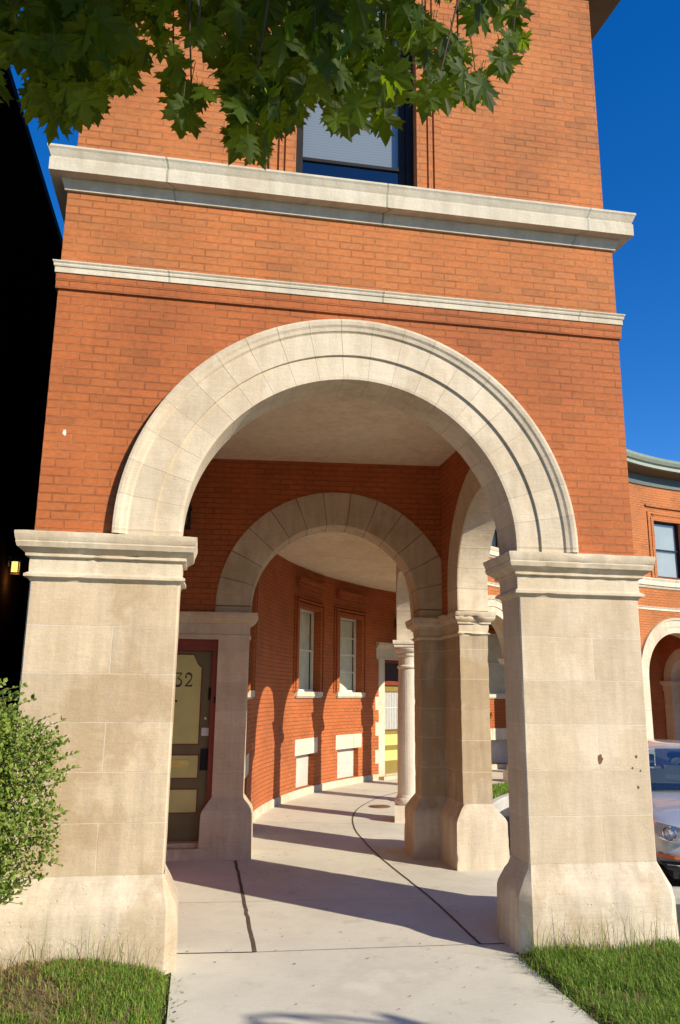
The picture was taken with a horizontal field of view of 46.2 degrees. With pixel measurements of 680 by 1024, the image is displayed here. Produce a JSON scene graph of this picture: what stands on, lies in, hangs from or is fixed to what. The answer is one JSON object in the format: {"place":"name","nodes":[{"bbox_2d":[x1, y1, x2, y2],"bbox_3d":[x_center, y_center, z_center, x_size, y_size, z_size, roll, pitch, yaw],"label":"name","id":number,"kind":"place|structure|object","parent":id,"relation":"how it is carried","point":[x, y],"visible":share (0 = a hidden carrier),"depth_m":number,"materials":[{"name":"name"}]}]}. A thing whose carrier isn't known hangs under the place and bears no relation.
{"place":"outdoors","nodes":[
{"label":"outdoors","id":0,"kind":"place"},
{"bbox_2d":[0,947,679,1023],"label":"lawn soil","id":1,"kind":"structure","parent":0,"point":[30,980],"depth_m":5.00,"materials":[{"name":"brown soil"}]},
{"bbox_2d":[0,678,79,904],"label":"hedge bush","id":2,"kind":"object","parent":1,"relation":"on","point":[14,752],"visible":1,"depth_m":4.95,"materials":[{"name":"green plant"}]},
{"bbox_2d":[0,917,209,1023],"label":"lawn","id":3,"kind":"structure","parent":1,"relation":"on","point":[79,968],"depth_m":5.01,"materials":[{"name":"green plant"}]},
{"bbox_2d":[511,906,679,1023],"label":"lawn","id":4,"kind":"structure","parent":1,"relation":"on","point":[640,978],"depth_m":5.48,"materials":[{"name":"green plant"}]},
{"bbox_2d":[0,807,679,1023],"bbox_3d":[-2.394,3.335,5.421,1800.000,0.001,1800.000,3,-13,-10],"label":"ground","id":5,"kind":"structure","parent":0,"point":[671,880],"depth_m":9.25,"materials":[{"name":"concrete"}]},
{"bbox_2d":[0,68,62,825],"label":"dark brick building","id":6,"kind":"structure","parent":5,"relation":"on","point":[31,240],"depth_m":10.54,"materials":[{"name":"black paint"}]},
{"bbox_2d":[6,555,21,574],"bbox_3d":[-4.218,0.686,10.305,0.166,0.231,0.128,3,-13,-10],"label":"wall lantern","id":7,"kind":"object","parent":6,"relation":"attached to","point":[14,564],"depth_m":10.27,"materials":[{"name":"glass"}]},
{"bbox_2d":[0,0,534,169],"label":"maple tree","id":8,"kind":"object","parent":5,"relation":"on","point":[68,55],"visible":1,"depth_m":1.78,"materials":[{"name":"green plant"}]},
{"bbox_2d":[493,793,508,811],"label":"kerb","id":9,"kind":"structure","parent":5,"relation":"on","point":[500,803],"depth_m":14.79,"materials":[{"name":"concrete"}]},
{"bbox_2d":[648,739,679,878],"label":"parked car","id":10,"kind":"object","parent":5,"relation":"on","point":[665,784],"visible":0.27,"depth_m":9.34,"materials":[{"name":"silver metal"}]},
{"bbox_2d":[672,887,679,903],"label":"wheel stop","id":11,"kind":"object","parent":5,"relation":"on","point":[676,891],"depth_m":8.21,"materials":[{"name":"concrete"}]},
{"bbox_2d":[10,0,679,461],"label":"sky","id":12,"kind":"structure","parent":0,"point":[636,51],"materials":[{"name":"blue"}]},
{"bbox_2d":[166,764,674,1023],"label":"pavement","id":13,"kind":"structure","parent":0,"point":[362,981],"depth_m":6.52,"materials":[{"name":"concrete"}]},
{"bbox_2d":[181,788,463,951],"bbox_3d":[0.964,4.651,11.716,4.809,0.001,17.901,-2,-13,11],"label":"scored joint","id":14,"kind":"object","parent":13,"relation":"on","point":[343,899],"visible":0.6,"depth_m":6.28,"materials":[{"name":"grey concrete"}]},
{"bbox_2d":[0,0,679,974],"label":"brick apartment building","id":15,"kind":"structure","parent":13,"relation":"on","point":[356,402],"depth_m":7.06,"materials":[{"name":"brick"}]},
{"bbox_2d":[184,503,192,529],"bbox_3d":[-2.002,0.032,10.216,0.202,0.367,0.263,2,-13,-5],"label":"wall lantern","id":16,"kind":"object","parent":15,"relation":"attached to","point":[188,521],"depth_m":10.11,"materials":[{"name":"metal"}]},
{"bbox_2d":[167,639,217,840],"bbox_3d":[-2.104,2.783,9.796,1.105,2.410,0.175,3,-13,-10],"label":"door","id":17,"kind":"structure","parent":15,"relation":"in","point":[191,773],"depth_m":9.85,"materials":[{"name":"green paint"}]},
{"bbox_2d":[247,580,258,698],"bbox_3d":[-1.312,1.545,11.671,0.249,2.325,1.500,1,-13,-3],"label":"window","id":18,"kind":"structure","parent":15,"relation":"in","point":[253,630],"depth_m":12.05,"materials":[{"name":"white paint"}]},
{"bbox_2d":[292,577,327,697],"bbox_3d":[-0.681,2.577,16.159,0.332,2.325,1.601,-4,-14,19],"label":"window","id":19,"kind":"structure","parent":15,"relation":"in","point":[301,650],"depth_m":16.39,"materials":[{"name":"grey glass"}]},
{"bbox_2d":[333,590,368,697],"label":"window","id":20,"kind":"structure","parent":15,"relation":"in","point":[342,661],"depth_m":18.14,"materials":[{"name":"grey glass"}]},
{"bbox_2d":[296,1,413,185],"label":"window","id":21,"kind":"structure","parent":15,"relation":"in","point":[367,158],"depth_m":7.64,"materials":[{"name":"white glass"}]},
{"bbox_2d":[375,642,398,779],"bbox_3d":[1.369,4.769,19.260,0.406,3.145,1.775,-10,-17,39],"label":"door","id":22,"kind":"structure","parent":15,"relation":"in","point":[386,703],"depth_m":19.08,"materials":[{"name":"paint"}]},
{"bbox_2d":[491,529,498,547],"bbox_3d":[3.436,0.008,18.763,0.063,1.650,0.974,-10,-17,40],"label":"window","id":23,"kind":"structure","parent":15,"relation":"in","point":[495,539],"depth_m":18.92,"materials":[{"name":"glass"}]},
{"bbox_2d":[488,625,504,698],"bbox_3d":[4.230,3.992,22.122,1.459,2.325,0.560,8,-15,-30],"label":"window","id":24,"kind":"structure","parent":15,"relation":"in","point":[496,670],"depth_m":22.15,"materials":[{"name":"glass"}]},
{"bbox_2d":[177,792,504,953],"bbox_3d":[0.783,4.817,12.453,3.002,0.001,13.754,-1,-13,9],"label":"pavement joint","id":25,"kind":"object","parent":13,"relation":"on","point":[248,916],"visible":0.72,"depth_m":7.37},
{"bbox_2d":[164,816,587,1021],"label":"leaf litter","id":26,"kind":"object","parent":13,"relation":"on","point":[346,951],"visible":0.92,"depth_m":5.56,"materials":[{"name":"brown plant"}]},
{"bbox_2d":[369,805,389,807],"bbox_3d":[0.695,5.150,13.942,0.380,0.016,0.380,3,-13,-10],"label":"valve cover","id":27,"kind":"object","parent":13,"relation":"on","point":[379,806],"visible":1,"depth_m":13.87,"materials":[{"name":"metal"}]},
{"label":"verge soil","id":28,"kind":"structure","parent":13,"relation":"on","visible":0},
{"bbox_2d":[492,781,508,797],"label":"verge grass","id":29,"kind":"structure","parent":28,"relation":"on","point":[499,789],"depth_m":16.12,"materials":[{"name":"green plant"}]},
{"bbox_2d":[626,449,679,764],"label":"brick building","id":30,"kind":"structure","parent":0,"point":[654,487],"depth_m":22.68,"materials":[{"name":"brick"}]},
{"bbox_2d":[645,504,679,578],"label":"window","id":31,"kind":"structure","parent":30,"relation":"in","point":[663,537],"depth_m":22.81,"materials":[{"name":"white glass"}]}
]}

